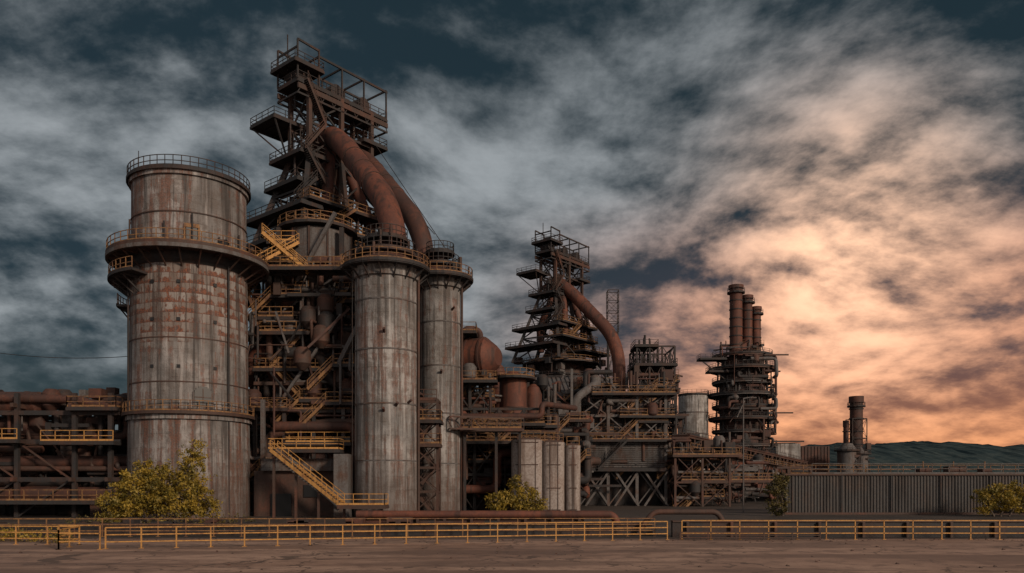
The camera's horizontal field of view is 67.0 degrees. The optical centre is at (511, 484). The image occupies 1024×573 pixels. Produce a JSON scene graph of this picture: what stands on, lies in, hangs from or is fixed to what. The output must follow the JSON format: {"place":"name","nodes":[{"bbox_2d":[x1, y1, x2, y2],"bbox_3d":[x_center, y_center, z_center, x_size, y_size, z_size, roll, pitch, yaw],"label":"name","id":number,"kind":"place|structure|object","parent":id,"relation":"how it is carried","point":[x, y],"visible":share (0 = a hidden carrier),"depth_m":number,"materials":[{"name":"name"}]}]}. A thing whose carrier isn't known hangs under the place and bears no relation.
{"place":"outdoors","nodes":[
{"label":"outdoors","id":0,"kind":"place"},
{"bbox_2d":[0,539,1023,572],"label":"pavement","id":1,"kind":"structure","parent":0,"point":[641,556],"depth_m":38.83,"materials":[{"name":"concrete"}]},
{"bbox_2d":[0,518,76,542],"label":"weed clump","id":2,"kind":"object","parent":1,"relation":"on","point":[23,535],"visible":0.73,"depth_m":49.02,"materials":[{"name":"green plant"}]},
{"bbox_2d":[0,526,81,549],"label":"safety railing","id":3,"kind":"object","parent":1,"relation":"on","point":[47,532],"visible":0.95,"depth_m":46.59,"materials":[{"name":"yellow metal"}]},
{"bbox_2d":[58,525,101,549],"bbox_3d":[-24.050,2.909,43.000,2.520,1.382,0.220,0,0,0],"label":"safety railing","id":4,"kind":"object","parent":1,"relation":"on","point":[99,533],"visible":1,"depth_m":42.97,"materials":[{"name":"yellow metal"}]},
{"bbox_2d":[104,521,668,548],"bbox_3d":[-6.319,2.984,47.185,34.082,1.232,0.437,0,0,-13],"label":"safety railing","id":5,"kind":"object","parent":1,"relation":"on","point":[374,531],"visible":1,"depth_m":46.77,"materials":[{"name":"yellow metal"}]},
{"bbox_2d":[678,532,820,539],"bbox_3d":[15.500,3.334,50.400,9.238,0.532,0.230,0,0,3],"label":"safety railing","id":6,"kind":"object","parent":1,"relation":"on","point":[763,535],"visible":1,"depth_m":50.38,"materials":[{"name":"yellow metal"}]},
{"bbox_2d":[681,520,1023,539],"bbox_3d":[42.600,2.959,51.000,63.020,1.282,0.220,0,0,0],"label":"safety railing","id":7,"kind":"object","parent":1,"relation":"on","point":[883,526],"visible":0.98,"depth_m":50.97,"materials":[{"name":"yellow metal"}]},
{"bbox_2d":[0,502,1023,538],"bbox_3d":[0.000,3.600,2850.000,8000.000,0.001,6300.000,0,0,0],"label":"ground","id":8,"kind":"structure","parent":0,"point":[754,511],"depth_m":80.38,"materials":[{"name":"brown soil"}]},
{"bbox_2d":[0,387,126,516],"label":"pipe rack","id":9,"kind":"object","parent":8,"relation":"on","point":[68,455],"visible":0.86,"depth_m":86.90,"materials":[{"name":"metal"}]},
{"bbox_2d":[91,438,223,522],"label":"leafy tree","id":10,"kind":"object","parent":8,"relation":"on","point":[158,494],"visible":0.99,"depth_m":71.44,"materials":[{"name":"green plant"}]},
{"bbox_2d":[59,512,255,531],"bbox_3d":[-25.664,2.817,56.343,13.842,1.741,3.522,0,0,0],"label":"weed clump","id":11,"kind":"object","parent":8,"relation":"on","point":[183,516],"visible":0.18,"depth_m":56.01,"materials":[{"name":"green plant"}]},
{"bbox_2d":[105,151,268,517],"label":"silo","id":12,"kind":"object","parent":8,"relation":"on","point":[184,263],"depth_m":82.68,"materials":[{"name":"grey concrete"}]},
{"bbox_2d":[1,353,126,357],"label":"overhead cable","id":13,"kind":"object","parent":12,"relation":"attached to","point":[58,357],"visible":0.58,"depth_m":121.81,"materials":[{"name":"metal"}]},
{"bbox_2d":[248,209,388,517],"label":"casthouse works","id":14,"kind":"structure","parent":8,"relation":"on","point":[306,374],"depth_m":91.58,"materials":[{"name":"metal"}]},
{"bbox_2d":[246,34,387,456],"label":"blast furnace","id":15,"kind":"object","parent":14,"relation":"on","point":[327,174],"visible":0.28,"depth_m":109.12,"materials":[{"name":"metal"}]},
{"bbox_2d":[312,126,404,235],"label":"gas downcomer pipe","id":16,"kind":"object","parent":15,"relation":"attached to","point":[368,177],"visible":0.77,"depth_m":97.48,"materials":[{"name":"brown metal"}]},
{"bbox_2d":[362,149,432,259],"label":"gas downcomer pipe","id":17,"kind":"object","parent":15,"relation":"attached to","point":[416,226],"visible":0.59,"depth_m":102.12,"materials":[{"name":"brown metal"}]},
{"bbox_2d":[367,133,444,247],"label":"guy cable","id":18,"kind":"object","parent":15,"relation":"attached to","point":[412,199],"visible":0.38,"depth_m":109.29,"materials":[{"name":"metal"}]},
{"bbox_2d":[0,517,652,534],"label":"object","id":19,"kind":"structure","parent":8,"relation":"on","point":[383,527],"depth_m":55.00,"materials":[{"name":"metal"}]},
{"bbox_2d":[0,518,654,536],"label":"safety railing","id":20,"kind":"object","parent":8,"relation":"on","point":[269,530],"visible":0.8,"depth_m":53.80,"materials":[{"name":"yellow metal"}]},
{"bbox_2d":[342,223,429,516],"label":"hot blast stove","id":21,"kind":"object","parent":8,"relation":"on","point":[386,273],"visible":1,"depth_m":85.01,"materials":[{"name":"metal"}]},
{"bbox_2d":[420,389,443,510],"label":"steel stair tower","id":22,"kind":"structure","parent":8,"relation":"on","point":[437,422],"depth_m":90.25,"materials":[{"name":"brown metal"}]},
{"bbox_2d":[416,240,472,510],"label":"hot blast stove","id":23,"kind":"object","parent":8,"relation":"on","point":[445,283],"visible":0.74,"depth_m":96.80,"materials":[{"name":"metal"}]},
{"bbox_2d":[448,415,523,510],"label":"footbridge","id":24,"kind":"object","parent":8,"relation":"on","point":[519,429],"visible":0.94,"depth_m":98.33,"materials":[{"name":"brown metal"}]},
{"bbox_2d":[356,511,620,522],"bbox_3d":[-1.664,2.750,58.510,19.672,1.700,2.980,0,0,0],"label":"rusty steel pipeline","id":25,"kind":"object","parent":8,"relation":"on","point":[495,514],"visible":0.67,"depth_m":57.07,"materials":[{"name":"brown metal"}]},
{"bbox_2d":[484,475,548,510],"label":"leafy tree","id":26,"kind":"object","parent":8,"relation":"on","point":[511,501],"visible":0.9,"depth_m":85.40,"materials":[{"name":"green plant"}]},
{"bbox_2d":[511,430,541,510],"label":"storage tank","id":27,"kind":"object","parent":8,"relation":"on","point":[531,461],"visible":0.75,"depth_m":99.00,"materials":[{"name":"metal"}]},
{"bbox_2d":[460,363,620,510],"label":"pipe gallery frame","id":28,"kind":"object","parent":8,"relation":"on","point":[480,478],"visible":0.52,"depth_m":106.28,"materials":[{"name":"metal"}]},
{"bbox_2d":[460,324,501,384],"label":"gas receiver tank","id":29,"kind":"object","parent":28,"relation":"on","point":[480,352],"visible":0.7,"depth_m":108.25,"materials":[{"name":"metal"}]},
{"bbox_2d":[478,365,541,457],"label":"gas scrubber vessel","id":30,"kind":"object","parent":28,"relation":"on","point":[513,389],"visible":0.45,"depth_m":114.49,"materials":[{"name":"metal"}]},
{"bbox_2d":[542,433,563,510],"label":"storage tank","id":31,"kind":"object","parent":8,"relation":"on","point":[553,471],"visible":0.83,"depth_m":99.43,"materials":[{"name":"metal"}]},
{"bbox_2d":[564,436,584,510],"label":"silo","id":32,"kind":"object","parent":8,"relation":"on","point":[571,476],"visible":0.84,"depth_m":99.93,"materials":[{"name":"metal"}]},
{"bbox_2d":[527,365,688,505],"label":"casthouse building","id":33,"kind":"structure","parent":8,"relation":"on","point":[632,455],"depth_m":131.90,"materials":[{"name":"grey paint"}]},
{"bbox_2d":[505,226,612,385],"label":"blast furnace","id":34,"kind":"object","parent":33,"relation":"on","point":[563,355],"visible":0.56,"depth_m":185.55,"materials":[{"name":"metal"}]},
{"bbox_2d":[543,279,628,413],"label":"gas downcomer pipe","id":35,"kind":"object","parent":34,"relation":"attached to","point":[589,311],"visible":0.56,"depth_m":180.71,"materials":[{"name":"brown metal"}]},
{"bbox_2d":[627,335,686,434],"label":"boiler house frame","id":36,"kind":"object","parent":33,"relation":"on","point":[649,369],"visible":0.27,"depth_m":163.95,"materials":[{"name":"metal"}]},
{"bbox_2d":[606,289,618,378],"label":"lattice mast","id":37,"kind":"object","parent":8,"relation":"on","point":[617,313],"visible":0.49,"depth_m":184.06,"materials":[{"name":"metal"}]},
{"bbox_2d":[678,389,708,469],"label":"concrete silo","id":38,"kind":"object","parent":8,"relation":"on","point":[694,405],"visible":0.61,"depth_m":218.27,"materials":[{"name":"concrete"}]},
{"bbox_2d":[656,428,811,506],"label":"conveyor gallery","id":39,"kind":"object","parent":8,"relation":"on","point":[691,481],"visible":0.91,"depth_m":131.66,"materials":[{"name":"brown metal"}]},
{"bbox_2d":[743,396,756,511],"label":"street lamp","id":40,"kind":"object","parent":8,"relation":"on","point":[752,397],"visible":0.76,"depth_m":101.91,"materials":[{"name":"metal"}]},
{"bbox_2d":[762,471,791,515],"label":"leafy shrub","id":41,"kind":"object","parent":8,"relation":"on","point":[779,480],"visible":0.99,"depth_m":88.76,"materials":[{"name":"green plant"}]},
{"bbox_2d":[842,396,866,450],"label":"chimney stack","id":42,"kind":"object","parent":8,"relation":"on","point":[856,418],"visible":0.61,"depth_m":238.38,"materials":[{"name":"metal"}]},
{"bbox_2d":[834,443,874,471],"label":"storage tank","id":43,"kind":"object","parent":8,"relation":"on","point":[849,453],"visible":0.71,"depth_m":225.83,"materials":[{"name":"grey metal"}]},
{"bbox_2d":[969,480,1023,516],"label":"leafy shrub","id":44,"kind":"object","parent":8,"relation":"on","point":[1007,493],"visible":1,"depth_m":87.53,"materials":[{"name":"green plant"}]},
{"bbox_2d":[0,0,1023,469],"label":"sky","id":45,"kind":"structure","parent":0,"point":[855,166],"materials":[{"name":"grey"}]},
{"bbox_2d":[18,538,1023,571],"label":"gravel debris","id":46,"kind":"object","parent":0,"point":[576,539],"visible":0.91,"depth_m":49.08,"materials":[{"name":"brown gravel"}]},
{"bbox_2d":[696,284,803,478],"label":"stack tower","id":47,"kind":"structure","parent":0,"point":[743,370],"depth_m":215.85,"materials":[{"name":"metal"}]},
{"bbox_2d":[771,442,829,473],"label":"factory building","id":48,"kind":"structure","parent":0,"point":[814,454],"depth_m":236.30,"materials":[{"name":"metal"}]},
{"bbox_2d":[637,509,1023,537],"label":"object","id":49,"kind":"structure","parent":0,"point":[675,528],"depth_m":53.00,"materials":[{"name":"metal"}]},
{"bbox_2d":[774,461,1023,477],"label":"loading platform","id":50,"kind":"structure","parent":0,"point":[949,469],"depth_m":97.98,"materials":[{"name":"metal"}]},
{"bbox_2d":[782,474,1023,514],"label":"corrugated wall","id":51,"kind":"structure","parent":0,"point":[880,494],"depth_m":93.91,"materials":[{"name":"metal"}]},
{"bbox_2d":[805,441,1023,471],"bbox_3d":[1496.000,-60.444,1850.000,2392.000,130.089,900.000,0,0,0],"label":"hill","id":52,"kind":"structure","parent":0,"point":[924,451],"depth_m":1769.24,"materials":[{"name":"green plant"}]}
]}

